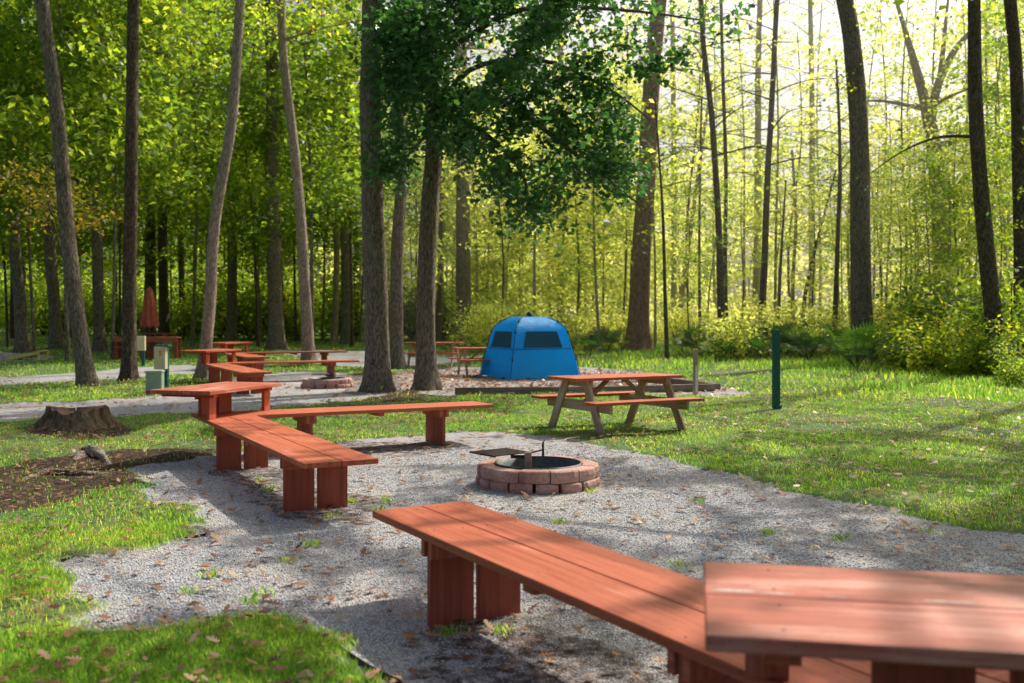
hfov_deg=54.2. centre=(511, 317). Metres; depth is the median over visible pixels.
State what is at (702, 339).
palmetto
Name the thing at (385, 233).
understorey tree
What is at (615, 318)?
shrub
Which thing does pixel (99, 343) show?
hardwood tree
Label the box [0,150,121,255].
young maple
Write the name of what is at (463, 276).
hardwood tree
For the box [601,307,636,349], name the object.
shrub
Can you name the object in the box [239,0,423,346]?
understorey tree
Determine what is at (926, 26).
airy tree
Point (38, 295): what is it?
shrub
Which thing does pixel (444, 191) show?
young tree
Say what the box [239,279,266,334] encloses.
shrub
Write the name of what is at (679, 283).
young tree
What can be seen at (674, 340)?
palmetto
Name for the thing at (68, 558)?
garden edging
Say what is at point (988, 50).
understorey tree
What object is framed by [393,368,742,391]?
leaf chips
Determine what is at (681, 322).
shrub
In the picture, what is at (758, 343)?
palmetto
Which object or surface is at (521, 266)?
young tree
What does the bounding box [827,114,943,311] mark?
understorey tree
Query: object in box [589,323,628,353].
palmetto
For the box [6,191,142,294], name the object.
woodland tree
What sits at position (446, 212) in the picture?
understorey tree
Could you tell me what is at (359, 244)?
understorey tree
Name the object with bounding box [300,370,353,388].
fire ring
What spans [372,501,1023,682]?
corner bench
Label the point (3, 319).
shrub
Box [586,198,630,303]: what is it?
young tree
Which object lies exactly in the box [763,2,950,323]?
airy tree
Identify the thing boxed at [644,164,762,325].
understorey tree
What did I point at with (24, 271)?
woodland tree
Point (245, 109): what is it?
understorey tree
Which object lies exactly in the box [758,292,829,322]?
shrub
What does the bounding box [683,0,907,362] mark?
hardwood tree
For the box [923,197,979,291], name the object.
young tree
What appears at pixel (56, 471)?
surface root
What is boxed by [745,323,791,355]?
palmetto
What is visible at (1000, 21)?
understorey tree
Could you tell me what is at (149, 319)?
folded umbrella
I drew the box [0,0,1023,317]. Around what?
sky
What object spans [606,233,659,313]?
young tree
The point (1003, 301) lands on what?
shrub
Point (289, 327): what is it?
shrub
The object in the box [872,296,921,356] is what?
shrub
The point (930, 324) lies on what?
shrub
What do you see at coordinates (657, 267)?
young tree
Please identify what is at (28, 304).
shrub
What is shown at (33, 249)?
understorey tree
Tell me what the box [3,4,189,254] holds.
understorey tree
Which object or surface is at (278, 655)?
leaf litter
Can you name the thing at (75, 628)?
fallen leaf
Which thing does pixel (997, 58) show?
tall thin tree
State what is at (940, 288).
shrub
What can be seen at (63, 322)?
shrub
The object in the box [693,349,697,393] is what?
marker post
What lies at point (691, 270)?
young tree
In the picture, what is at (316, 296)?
shrub
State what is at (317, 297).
shrub
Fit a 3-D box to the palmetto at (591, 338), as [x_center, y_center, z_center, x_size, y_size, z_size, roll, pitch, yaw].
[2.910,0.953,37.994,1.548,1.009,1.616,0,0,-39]
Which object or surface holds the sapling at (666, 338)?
on the ground at (194, 451)
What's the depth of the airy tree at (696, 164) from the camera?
45.73 m
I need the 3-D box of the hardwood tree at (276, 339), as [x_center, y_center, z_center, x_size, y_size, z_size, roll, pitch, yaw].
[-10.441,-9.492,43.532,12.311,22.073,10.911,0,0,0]
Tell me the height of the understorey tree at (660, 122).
14.396 m
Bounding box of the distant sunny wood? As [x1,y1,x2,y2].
[313,77,1012,324]
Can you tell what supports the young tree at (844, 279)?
on the ground at (194, 451)
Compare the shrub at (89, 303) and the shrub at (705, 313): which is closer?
the shrub at (705, 313)
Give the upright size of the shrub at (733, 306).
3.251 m
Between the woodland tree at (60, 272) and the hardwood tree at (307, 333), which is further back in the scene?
the woodland tree at (60, 272)
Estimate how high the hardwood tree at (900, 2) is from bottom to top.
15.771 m
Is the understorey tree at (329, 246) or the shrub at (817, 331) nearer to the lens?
the shrub at (817, 331)
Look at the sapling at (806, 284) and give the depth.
46.95 m
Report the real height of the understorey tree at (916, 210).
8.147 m
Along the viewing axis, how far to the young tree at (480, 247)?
60.94 m
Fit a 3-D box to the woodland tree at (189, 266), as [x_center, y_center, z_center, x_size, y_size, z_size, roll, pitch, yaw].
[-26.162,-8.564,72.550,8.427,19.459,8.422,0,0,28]
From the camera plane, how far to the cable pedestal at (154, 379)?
20.52 m
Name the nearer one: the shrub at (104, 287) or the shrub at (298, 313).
the shrub at (298, 313)
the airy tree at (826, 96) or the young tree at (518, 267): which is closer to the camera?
the airy tree at (826, 96)
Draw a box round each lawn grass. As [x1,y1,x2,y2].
[0,336,1023,400]
[0,519,393,682]
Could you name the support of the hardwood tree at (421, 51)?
on the ground at (194, 451)
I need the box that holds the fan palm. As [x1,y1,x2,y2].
[820,318,887,367]
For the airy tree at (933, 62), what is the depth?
45.99 m
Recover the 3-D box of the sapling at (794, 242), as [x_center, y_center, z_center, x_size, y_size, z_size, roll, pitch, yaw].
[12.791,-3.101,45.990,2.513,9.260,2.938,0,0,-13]
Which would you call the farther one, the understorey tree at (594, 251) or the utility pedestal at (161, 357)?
the understorey tree at (594, 251)
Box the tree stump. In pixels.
[30,405,122,431]
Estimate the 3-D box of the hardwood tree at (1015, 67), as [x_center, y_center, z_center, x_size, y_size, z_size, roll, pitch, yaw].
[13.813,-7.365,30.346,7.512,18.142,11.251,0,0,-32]
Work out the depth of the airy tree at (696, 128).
51.73 m
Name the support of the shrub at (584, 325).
on the ground at (194, 451)
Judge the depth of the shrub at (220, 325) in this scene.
55.95 m
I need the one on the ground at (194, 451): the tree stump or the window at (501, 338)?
the tree stump
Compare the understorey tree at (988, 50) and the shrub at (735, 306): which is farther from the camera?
the shrub at (735, 306)
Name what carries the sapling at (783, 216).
on the ground at (194, 451)
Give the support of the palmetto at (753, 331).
on the ground at (194, 451)
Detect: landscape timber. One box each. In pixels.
[455,386,584,394]
[592,384,714,392]
[670,378,719,389]
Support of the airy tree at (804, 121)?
on the ground at (194, 451)
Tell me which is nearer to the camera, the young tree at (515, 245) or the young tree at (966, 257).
the young tree at (515, 245)
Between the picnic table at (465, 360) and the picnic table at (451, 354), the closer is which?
the picnic table at (465, 360)
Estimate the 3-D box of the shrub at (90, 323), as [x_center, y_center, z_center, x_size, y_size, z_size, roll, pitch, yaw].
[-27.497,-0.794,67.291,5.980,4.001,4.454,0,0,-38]
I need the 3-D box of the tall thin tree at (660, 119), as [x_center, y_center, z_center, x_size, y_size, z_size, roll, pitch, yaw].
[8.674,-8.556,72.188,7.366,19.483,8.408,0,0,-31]
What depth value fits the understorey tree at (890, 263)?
39.02 m
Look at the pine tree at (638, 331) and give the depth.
41.67 m
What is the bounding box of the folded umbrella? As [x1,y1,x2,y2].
[140,286,158,336]
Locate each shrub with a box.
[0,279,9,322]
[0,285,35,332]
[0,305,28,333]
[7,269,90,331]
[8,269,63,334]
[26,281,60,330]
[33,293,92,331]
[47,287,92,333]
[81,275,121,330]
[81,276,143,333]
[86,270,143,329]
[87,284,142,334]
[117,274,178,319]
[136,292,158,335]
[155,285,203,338]
[156,281,178,330]
[157,274,198,334]
[170,256,266,338]
[171,255,267,339]
[195,263,317,337]
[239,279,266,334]
[239,288,300,337]
[263,290,331,339]
[284,271,320,317]
[285,290,318,338]
[286,280,326,332]
[289,279,330,331]
[314,243,389,339]
[314,272,361,331]
[316,284,364,337]
[354,257,446,338]
[388,277,443,339]
[410,266,477,339]
[435,275,503,338]
[442,296,511,346]
[448,269,498,317]
[458,298,515,350]
[470,291,556,344]
[485,302,522,320]
[520,290,592,347]
[539,309,564,318]
[553,295,599,331]
[560,310,610,350]
[564,290,654,347]
[564,320,593,350]
[599,309,627,342]
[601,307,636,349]
[649,291,705,342]
[649,319,670,344]
[652,301,695,337]
[657,303,704,335]
[679,313,732,353]
[693,299,775,358]
[695,303,737,323]
[703,310,746,327]
[711,289,768,329]
[716,289,750,317]
[737,297,820,355]
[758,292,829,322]
[773,301,849,350]
[780,322,838,357]
[797,297,849,348]
[815,303,849,335]
[824,312,874,350]
[865,317,934,369]
[866,300,929,362]
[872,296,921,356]
[873,270,980,349]
[875,256,1012,342]
[878,303,978,373]
[889,278,978,329]
[910,306,974,360]
[920,277,1023,370]
[924,257,1023,368]
[926,286,1020,331]
[932,313,1015,375]
[951,308,1023,376]
[959,291,1023,355]
[983,338,1023,385]
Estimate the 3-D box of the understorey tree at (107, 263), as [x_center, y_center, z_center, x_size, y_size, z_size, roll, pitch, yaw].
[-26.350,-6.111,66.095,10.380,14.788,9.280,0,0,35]
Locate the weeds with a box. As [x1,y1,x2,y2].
[179,476,941,637]
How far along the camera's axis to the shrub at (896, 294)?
34.21 m
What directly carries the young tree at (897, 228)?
on the ground at (194, 451)
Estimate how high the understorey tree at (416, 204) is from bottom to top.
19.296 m
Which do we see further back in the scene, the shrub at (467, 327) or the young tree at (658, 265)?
the young tree at (658, 265)
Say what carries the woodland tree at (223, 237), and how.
on the ground at (194, 451)
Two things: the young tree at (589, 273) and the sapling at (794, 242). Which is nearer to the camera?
the sapling at (794, 242)
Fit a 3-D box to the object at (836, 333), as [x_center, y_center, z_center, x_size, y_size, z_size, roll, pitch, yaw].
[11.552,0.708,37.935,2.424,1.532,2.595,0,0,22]
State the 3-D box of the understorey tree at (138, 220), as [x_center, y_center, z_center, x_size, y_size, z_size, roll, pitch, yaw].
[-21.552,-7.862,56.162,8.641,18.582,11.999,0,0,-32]
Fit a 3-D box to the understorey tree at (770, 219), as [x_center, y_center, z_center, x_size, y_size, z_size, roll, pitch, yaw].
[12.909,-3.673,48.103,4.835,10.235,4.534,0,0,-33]
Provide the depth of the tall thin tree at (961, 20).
56.57 m
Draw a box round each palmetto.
[570,331,609,355]
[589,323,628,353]
[661,333,692,354]
[677,322,716,354]
[684,325,740,354]
[699,335,738,357]
[720,323,765,356]
[743,336,786,358]
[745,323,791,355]
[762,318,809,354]
[763,319,833,355]
[783,330,835,359]
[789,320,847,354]
[820,326,845,354]
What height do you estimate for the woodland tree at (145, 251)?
22.072 m
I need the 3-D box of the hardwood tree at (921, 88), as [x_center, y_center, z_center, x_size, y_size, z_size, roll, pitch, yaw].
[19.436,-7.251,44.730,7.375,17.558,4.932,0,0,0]
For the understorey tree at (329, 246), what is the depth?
54.82 m
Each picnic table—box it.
[137,333,174,350]
[404,342,464,367]
[449,347,489,377]
[531,373,704,435]
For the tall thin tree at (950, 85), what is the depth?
61.73 m
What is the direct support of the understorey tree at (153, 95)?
on the ground at (194, 451)
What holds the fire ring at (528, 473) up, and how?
on the ground at (194, 451)
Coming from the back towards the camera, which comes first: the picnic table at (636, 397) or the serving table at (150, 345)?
the serving table at (150, 345)
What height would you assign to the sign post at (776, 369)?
1.420 m
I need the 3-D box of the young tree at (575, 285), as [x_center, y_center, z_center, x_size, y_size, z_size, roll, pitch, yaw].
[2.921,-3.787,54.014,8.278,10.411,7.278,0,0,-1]
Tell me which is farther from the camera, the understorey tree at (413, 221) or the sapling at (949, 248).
the understorey tree at (413, 221)
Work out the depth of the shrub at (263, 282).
58.36 m
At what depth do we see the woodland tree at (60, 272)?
58.05 m
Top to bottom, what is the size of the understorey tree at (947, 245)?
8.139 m
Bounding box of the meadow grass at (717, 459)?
[0,391,1023,529]
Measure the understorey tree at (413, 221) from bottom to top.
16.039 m
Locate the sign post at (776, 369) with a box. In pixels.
[772,329,781,408]
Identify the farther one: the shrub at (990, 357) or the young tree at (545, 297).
the young tree at (545, 297)
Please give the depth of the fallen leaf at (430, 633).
4.94 m
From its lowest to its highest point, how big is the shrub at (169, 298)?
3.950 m
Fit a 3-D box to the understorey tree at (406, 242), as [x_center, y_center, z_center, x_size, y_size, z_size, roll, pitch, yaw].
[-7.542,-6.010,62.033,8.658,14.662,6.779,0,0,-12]
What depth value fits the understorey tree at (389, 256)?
49.78 m
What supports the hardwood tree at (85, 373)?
on the ground at (194, 451)
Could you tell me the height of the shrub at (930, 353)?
2.075 m
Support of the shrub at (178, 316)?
on the ground at (194, 451)
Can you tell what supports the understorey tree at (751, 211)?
on the ground at (194, 451)
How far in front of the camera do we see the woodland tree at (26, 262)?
57.31 m
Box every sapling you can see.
[628,90,745,358]
[726,171,821,352]
[763,150,814,323]
[801,163,849,321]
[923,175,967,295]
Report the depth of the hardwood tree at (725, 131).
42.93 m
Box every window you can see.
[491,331,511,347]
[524,331,562,347]
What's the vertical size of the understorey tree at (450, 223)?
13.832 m
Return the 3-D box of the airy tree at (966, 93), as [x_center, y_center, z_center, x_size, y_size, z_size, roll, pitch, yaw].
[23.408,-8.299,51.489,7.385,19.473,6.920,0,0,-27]
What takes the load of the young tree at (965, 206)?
on the ground at (194, 451)
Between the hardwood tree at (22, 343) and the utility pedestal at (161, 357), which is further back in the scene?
the hardwood tree at (22, 343)
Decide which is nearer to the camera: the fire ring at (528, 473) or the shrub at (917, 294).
the fire ring at (528, 473)
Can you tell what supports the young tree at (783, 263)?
on the ground at (194, 451)
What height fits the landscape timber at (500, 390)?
0.150 m
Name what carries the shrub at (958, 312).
on the ground at (194, 451)
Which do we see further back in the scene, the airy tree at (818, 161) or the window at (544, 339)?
the airy tree at (818, 161)
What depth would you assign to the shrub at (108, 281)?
73.08 m
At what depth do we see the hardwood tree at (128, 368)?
24.87 m
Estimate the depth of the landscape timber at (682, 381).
23.05 m
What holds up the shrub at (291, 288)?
on the ground at (194, 451)
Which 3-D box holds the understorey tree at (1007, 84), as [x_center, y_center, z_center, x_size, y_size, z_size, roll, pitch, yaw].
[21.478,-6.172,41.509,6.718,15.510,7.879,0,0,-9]
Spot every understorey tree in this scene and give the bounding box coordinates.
[0,0,67,234]
[0,0,143,233]
[0,0,158,357]
[0,0,233,361]
[0,0,235,358]
[0,0,268,232]
[0,72,147,272]
[0,83,123,347]
[0,102,87,268]
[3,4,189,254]
[57,167,188,334]
[71,25,203,336]
[81,0,291,346]
[137,127,221,334]
[138,28,261,254]
[142,60,247,290]
[145,0,388,345]
[155,117,265,304]
[176,104,331,341]
[176,106,306,292]
[182,0,448,332]
[204,2,360,340]
[205,116,361,339]
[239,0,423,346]
[254,52,389,340]
[284,170,357,306]
[287,91,448,340]
[304,116,407,272]
[315,139,420,272]
[320,110,448,285]
[323,0,485,301]
[358,143,450,296]
[358,194,437,306]
[384,127,455,271]
[387,84,504,339]
[411,116,494,299]
[439,73,535,342]
[442,68,554,318]
[461,1,617,314]
[501,52,701,351]
[512,103,632,328]
[555,5,696,343]
[587,25,731,348]
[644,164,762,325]
[650,173,738,339]
[692,155,786,320]
[711,138,831,263]
[770,180,849,323]
[773,122,886,329]
[787,137,884,326]
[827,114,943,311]
[834,144,931,311]
[845,178,958,322]
[870,134,1004,307]
[870,137,971,286]
[877,32,1023,276]
[898,122,1010,284]
[906,1,1023,240]
[911,179,979,301]
[919,114,1012,293]
[930,153,1012,303]
[938,117,1023,277]
[945,0,1023,184]
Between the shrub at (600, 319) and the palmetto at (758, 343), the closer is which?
the palmetto at (758, 343)
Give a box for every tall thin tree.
[474,14,568,312]
[522,41,577,312]
[617,74,683,203]
[706,114,780,306]
[786,110,849,255]
[923,26,1023,215]
[930,0,1023,299]
[960,1,1023,151]
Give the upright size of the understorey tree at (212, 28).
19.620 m
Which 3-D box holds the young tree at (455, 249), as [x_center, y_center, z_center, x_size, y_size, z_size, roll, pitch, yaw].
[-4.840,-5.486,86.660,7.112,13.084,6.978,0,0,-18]
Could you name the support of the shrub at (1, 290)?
on the ground at (194, 451)
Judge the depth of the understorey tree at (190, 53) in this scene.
45.41 m
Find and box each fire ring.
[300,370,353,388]
[469,440,599,494]
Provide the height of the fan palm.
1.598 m
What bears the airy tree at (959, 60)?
on the ground at (194, 451)
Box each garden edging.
[60,532,206,561]
[318,633,403,682]
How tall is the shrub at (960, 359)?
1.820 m
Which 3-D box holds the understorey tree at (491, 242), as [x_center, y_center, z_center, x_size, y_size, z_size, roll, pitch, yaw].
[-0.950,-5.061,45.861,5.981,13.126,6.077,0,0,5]
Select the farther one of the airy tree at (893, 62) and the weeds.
the airy tree at (893, 62)
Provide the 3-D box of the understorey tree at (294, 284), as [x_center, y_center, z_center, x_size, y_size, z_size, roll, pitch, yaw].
[-12.093,-7.570,54.215,9.727,18.022,12.004,0,0,26]
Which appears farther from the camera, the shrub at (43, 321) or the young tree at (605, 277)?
the shrub at (43, 321)
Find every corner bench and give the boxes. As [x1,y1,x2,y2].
[149,382,493,511]
[179,349,358,393]
[213,342,346,369]
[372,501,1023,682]
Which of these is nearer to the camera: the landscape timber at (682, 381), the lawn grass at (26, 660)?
the lawn grass at (26, 660)
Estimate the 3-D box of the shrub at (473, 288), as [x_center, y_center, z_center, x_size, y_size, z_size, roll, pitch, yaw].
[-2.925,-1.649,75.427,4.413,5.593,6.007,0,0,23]
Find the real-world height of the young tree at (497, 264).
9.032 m
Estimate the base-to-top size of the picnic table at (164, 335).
0.822 m
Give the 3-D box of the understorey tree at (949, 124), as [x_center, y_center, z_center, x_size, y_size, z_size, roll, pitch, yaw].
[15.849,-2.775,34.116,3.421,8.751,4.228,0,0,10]
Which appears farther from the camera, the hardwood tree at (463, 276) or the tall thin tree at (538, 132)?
the tall thin tree at (538, 132)
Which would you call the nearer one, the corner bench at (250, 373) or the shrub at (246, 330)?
the corner bench at (250, 373)
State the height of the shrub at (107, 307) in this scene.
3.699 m
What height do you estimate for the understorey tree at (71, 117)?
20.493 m
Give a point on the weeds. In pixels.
(445, 630)
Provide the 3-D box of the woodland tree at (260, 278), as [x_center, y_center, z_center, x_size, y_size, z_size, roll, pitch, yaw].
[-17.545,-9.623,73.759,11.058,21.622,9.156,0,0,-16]
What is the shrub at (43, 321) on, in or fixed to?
on the ground at (194, 451)
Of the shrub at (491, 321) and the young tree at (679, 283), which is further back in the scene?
the young tree at (679, 283)
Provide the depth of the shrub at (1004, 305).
27.74 m
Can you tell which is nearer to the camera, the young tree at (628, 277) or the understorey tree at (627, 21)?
the understorey tree at (627, 21)
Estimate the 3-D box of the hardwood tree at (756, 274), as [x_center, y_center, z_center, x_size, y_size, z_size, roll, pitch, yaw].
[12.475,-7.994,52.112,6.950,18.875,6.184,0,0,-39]
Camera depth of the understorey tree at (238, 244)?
66.52 m
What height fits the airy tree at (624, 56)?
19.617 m
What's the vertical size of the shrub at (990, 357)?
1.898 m
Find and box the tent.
[472,312,580,379]
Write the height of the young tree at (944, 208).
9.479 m
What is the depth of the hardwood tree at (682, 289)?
54.91 m
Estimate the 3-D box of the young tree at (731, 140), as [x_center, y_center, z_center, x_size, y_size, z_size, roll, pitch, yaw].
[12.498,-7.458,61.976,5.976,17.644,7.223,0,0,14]
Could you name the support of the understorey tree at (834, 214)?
on the ground at (194, 451)
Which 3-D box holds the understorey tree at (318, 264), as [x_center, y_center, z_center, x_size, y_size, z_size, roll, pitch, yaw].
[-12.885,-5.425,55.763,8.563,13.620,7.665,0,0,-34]
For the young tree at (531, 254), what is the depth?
80.88 m
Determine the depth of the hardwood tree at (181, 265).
61.86 m
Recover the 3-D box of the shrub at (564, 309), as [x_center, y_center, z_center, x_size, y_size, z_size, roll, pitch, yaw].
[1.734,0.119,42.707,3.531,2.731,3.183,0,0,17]
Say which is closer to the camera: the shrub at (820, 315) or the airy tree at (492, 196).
the shrub at (820, 315)
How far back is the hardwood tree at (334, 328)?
51.87 m
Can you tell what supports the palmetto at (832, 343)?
on the ground at (194, 451)
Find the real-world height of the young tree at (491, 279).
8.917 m
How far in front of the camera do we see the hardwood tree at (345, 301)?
49.77 m
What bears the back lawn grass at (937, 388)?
on the ground at (194, 451)
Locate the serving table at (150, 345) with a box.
[113,337,181,358]
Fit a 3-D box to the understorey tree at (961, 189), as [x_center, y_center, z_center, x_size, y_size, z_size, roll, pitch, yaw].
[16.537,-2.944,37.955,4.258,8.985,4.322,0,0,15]
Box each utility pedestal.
[137,335,145,365]
[154,345,172,387]
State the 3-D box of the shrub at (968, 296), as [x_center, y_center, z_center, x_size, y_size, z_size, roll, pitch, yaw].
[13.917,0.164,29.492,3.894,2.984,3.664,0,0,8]
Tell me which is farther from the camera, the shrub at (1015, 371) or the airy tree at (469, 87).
the airy tree at (469, 87)
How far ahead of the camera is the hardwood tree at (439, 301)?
53.88 m
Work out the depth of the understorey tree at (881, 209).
41.82 m
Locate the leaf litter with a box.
[0,375,1023,682]
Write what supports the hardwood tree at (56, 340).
on the ground at (194, 451)
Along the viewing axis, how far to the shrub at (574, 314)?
56.24 m
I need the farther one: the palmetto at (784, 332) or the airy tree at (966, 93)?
the airy tree at (966, 93)
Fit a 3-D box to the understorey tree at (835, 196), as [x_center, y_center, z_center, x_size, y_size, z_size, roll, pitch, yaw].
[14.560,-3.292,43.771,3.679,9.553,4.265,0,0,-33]
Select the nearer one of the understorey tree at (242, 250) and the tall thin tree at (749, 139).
the understorey tree at (242, 250)
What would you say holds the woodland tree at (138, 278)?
on the ground at (194, 451)
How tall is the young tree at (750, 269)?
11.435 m
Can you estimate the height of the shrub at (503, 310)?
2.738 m
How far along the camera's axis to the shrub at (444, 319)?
55.29 m
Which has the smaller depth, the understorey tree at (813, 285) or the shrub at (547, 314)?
the understorey tree at (813, 285)
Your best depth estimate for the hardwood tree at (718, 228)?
39.90 m
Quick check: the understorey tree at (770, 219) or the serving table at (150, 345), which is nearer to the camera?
the serving table at (150, 345)
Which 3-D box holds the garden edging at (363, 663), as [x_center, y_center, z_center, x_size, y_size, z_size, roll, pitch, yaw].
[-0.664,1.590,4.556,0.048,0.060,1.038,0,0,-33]
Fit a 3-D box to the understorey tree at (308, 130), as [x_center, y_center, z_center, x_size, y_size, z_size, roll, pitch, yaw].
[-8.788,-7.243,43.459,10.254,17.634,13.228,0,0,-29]
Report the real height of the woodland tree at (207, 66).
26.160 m
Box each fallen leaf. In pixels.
[70,626,79,630]
[106,648,117,657]
[211,534,219,539]
[422,629,440,636]
[652,657,666,661]
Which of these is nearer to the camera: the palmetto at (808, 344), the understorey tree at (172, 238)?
the palmetto at (808, 344)
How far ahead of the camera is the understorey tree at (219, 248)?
63.09 m
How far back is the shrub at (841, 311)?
42.34 m
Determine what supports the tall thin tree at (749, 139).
on the ground at (194, 451)
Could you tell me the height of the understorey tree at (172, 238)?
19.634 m
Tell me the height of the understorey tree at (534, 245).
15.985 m
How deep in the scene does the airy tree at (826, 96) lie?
58.07 m
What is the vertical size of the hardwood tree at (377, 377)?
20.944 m
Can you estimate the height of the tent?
1.742 m
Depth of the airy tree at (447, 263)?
73.99 m
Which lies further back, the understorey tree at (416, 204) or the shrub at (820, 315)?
the understorey tree at (416, 204)
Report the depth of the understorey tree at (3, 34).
35.22 m
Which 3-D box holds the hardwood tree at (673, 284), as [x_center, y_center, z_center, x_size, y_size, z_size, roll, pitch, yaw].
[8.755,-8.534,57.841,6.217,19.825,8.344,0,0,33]
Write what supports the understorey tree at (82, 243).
on the ground at (194, 451)
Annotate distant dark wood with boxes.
[0,68,311,311]
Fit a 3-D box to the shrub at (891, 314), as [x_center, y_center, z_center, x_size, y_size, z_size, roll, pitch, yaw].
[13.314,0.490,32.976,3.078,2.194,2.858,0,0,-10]
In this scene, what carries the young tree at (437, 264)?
on the ground at (194, 451)
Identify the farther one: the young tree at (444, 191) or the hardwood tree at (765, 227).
the young tree at (444, 191)
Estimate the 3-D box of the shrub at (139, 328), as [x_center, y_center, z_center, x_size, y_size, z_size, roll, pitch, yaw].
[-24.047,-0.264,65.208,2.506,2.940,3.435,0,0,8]
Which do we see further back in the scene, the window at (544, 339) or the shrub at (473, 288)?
the shrub at (473, 288)
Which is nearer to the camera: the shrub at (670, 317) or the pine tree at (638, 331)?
the pine tree at (638, 331)
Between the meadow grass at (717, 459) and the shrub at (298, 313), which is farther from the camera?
the shrub at (298, 313)
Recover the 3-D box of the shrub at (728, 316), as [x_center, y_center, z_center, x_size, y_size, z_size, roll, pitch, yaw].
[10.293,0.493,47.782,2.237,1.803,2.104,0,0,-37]
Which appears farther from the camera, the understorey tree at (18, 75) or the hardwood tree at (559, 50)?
the hardwood tree at (559, 50)
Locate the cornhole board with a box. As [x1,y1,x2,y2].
[7,350,48,359]
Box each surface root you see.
[21,468,107,479]
[72,445,111,463]
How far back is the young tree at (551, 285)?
52.72 m
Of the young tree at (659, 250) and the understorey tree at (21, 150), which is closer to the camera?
the understorey tree at (21, 150)
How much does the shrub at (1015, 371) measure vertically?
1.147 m
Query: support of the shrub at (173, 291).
on the ground at (194, 451)
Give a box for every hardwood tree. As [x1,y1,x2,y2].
[0,0,124,352]
[0,0,204,351]
[18,0,154,349]
[35,0,101,386]
[105,1,229,336]
[116,0,222,380]
[117,11,216,336]
[139,0,361,349]
[142,5,239,336]
[143,0,281,341]
[192,0,244,379]
[201,0,361,363]
[290,1,356,342]
[293,1,359,343]
[305,0,449,368]
[336,0,754,390]
[357,0,412,392]
[390,2,506,346]
[435,5,499,340]
[504,6,601,322]
[603,0,782,353]
[624,2,725,336]
[660,0,789,322]
[662,80,754,336]
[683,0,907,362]
[701,0,802,321]
[704,0,845,351]
[738,0,863,319]
[783,46,905,350]
[842,0,1011,375]
[855,0,1006,34]
[867,0,1010,310]
[916,0,1023,321]
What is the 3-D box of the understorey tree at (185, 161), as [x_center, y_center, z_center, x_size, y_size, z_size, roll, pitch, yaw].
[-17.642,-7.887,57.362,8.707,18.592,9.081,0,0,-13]
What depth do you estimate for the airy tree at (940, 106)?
40.92 m
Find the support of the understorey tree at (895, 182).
on the ground at (194, 451)
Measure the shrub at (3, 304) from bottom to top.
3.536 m
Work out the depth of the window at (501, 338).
26.28 m
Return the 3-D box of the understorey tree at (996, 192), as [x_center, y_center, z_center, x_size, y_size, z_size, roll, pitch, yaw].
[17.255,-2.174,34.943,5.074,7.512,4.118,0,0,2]
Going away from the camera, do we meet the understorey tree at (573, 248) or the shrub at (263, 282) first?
the understorey tree at (573, 248)
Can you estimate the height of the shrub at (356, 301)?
5.732 m
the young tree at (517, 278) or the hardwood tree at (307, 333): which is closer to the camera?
the hardwood tree at (307, 333)
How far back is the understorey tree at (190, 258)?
65.72 m
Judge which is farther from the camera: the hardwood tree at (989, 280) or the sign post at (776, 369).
the hardwood tree at (989, 280)
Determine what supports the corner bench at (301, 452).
on the ground at (194, 451)
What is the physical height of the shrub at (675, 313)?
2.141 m
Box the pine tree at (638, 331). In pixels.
[620,0,666,351]
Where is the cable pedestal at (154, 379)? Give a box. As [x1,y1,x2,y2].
[145,370,164,394]
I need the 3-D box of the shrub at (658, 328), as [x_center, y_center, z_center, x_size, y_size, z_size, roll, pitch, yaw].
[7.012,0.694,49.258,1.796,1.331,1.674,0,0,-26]
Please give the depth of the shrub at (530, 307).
40.97 m
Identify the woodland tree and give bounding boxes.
[0,1,87,338]
[0,45,59,267]
[0,214,84,285]
[6,0,156,338]
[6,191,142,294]
[39,4,221,334]
[79,102,172,289]
[90,136,204,277]
[123,0,296,275]
[143,58,266,285]
[205,2,354,337]
[218,54,331,286]
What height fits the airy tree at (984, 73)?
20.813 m
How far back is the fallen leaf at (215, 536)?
7.08 m
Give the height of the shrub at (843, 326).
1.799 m
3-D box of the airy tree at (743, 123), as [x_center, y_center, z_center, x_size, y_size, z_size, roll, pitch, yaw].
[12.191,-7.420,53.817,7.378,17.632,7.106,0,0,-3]
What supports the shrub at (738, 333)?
on the ground at (194, 451)
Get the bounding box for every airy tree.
[445,116,477,295]
[454,30,486,255]
[473,63,536,315]
[503,1,603,317]
[536,12,637,311]
[577,15,696,312]
[623,0,759,340]
[632,0,757,326]
[647,0,767,316]
[673,22,829,314]
[719,0,846,328]
[749,30,874,302]
[753,0,872,319]
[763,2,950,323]
[776,6,957,322]
[804,0,929,319]
[804,0,967,310]
[824,17,961,290]
[862,0,1006,296]
[892,0,1008,300]
[913,0,1023,196]
[915,0,1023,159]
[919,0,1023,299]
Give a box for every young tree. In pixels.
[403,94,547,332]
[405,219,455,292]
[437,207,522,315]
[439,135,524,303]
[444,185,486,288]
[471,178,560,317]
[473,228,517,305]
[474,169,552,313]
[482,132,586,313]
[490,176,633,317]
[492,133,599,306]
[493,217,566,311]
[496,222,542,299]
[509,103,601,322]
[530,202,584,328]
[533,49,634,312]
[548,54,707,304]
[552,148,656,315]
[556,186,614,320]
[583,211,657,323]
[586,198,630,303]
[587,173,684,298]
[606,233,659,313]
[607,189,693,320]
[649,170,729,315]
[652,200,715,316]
[665,56,754,308]
[710,135,821,299]
[711,170,795,306]
[807,220,876,317]
[840,113,972,307]
[871,219,933,309]
[910,138,1012,303]
[921,125,1012,305]
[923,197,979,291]
[961,160,1012,301]
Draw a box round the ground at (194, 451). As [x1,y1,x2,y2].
[0,319,1023,682]
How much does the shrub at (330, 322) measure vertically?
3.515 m

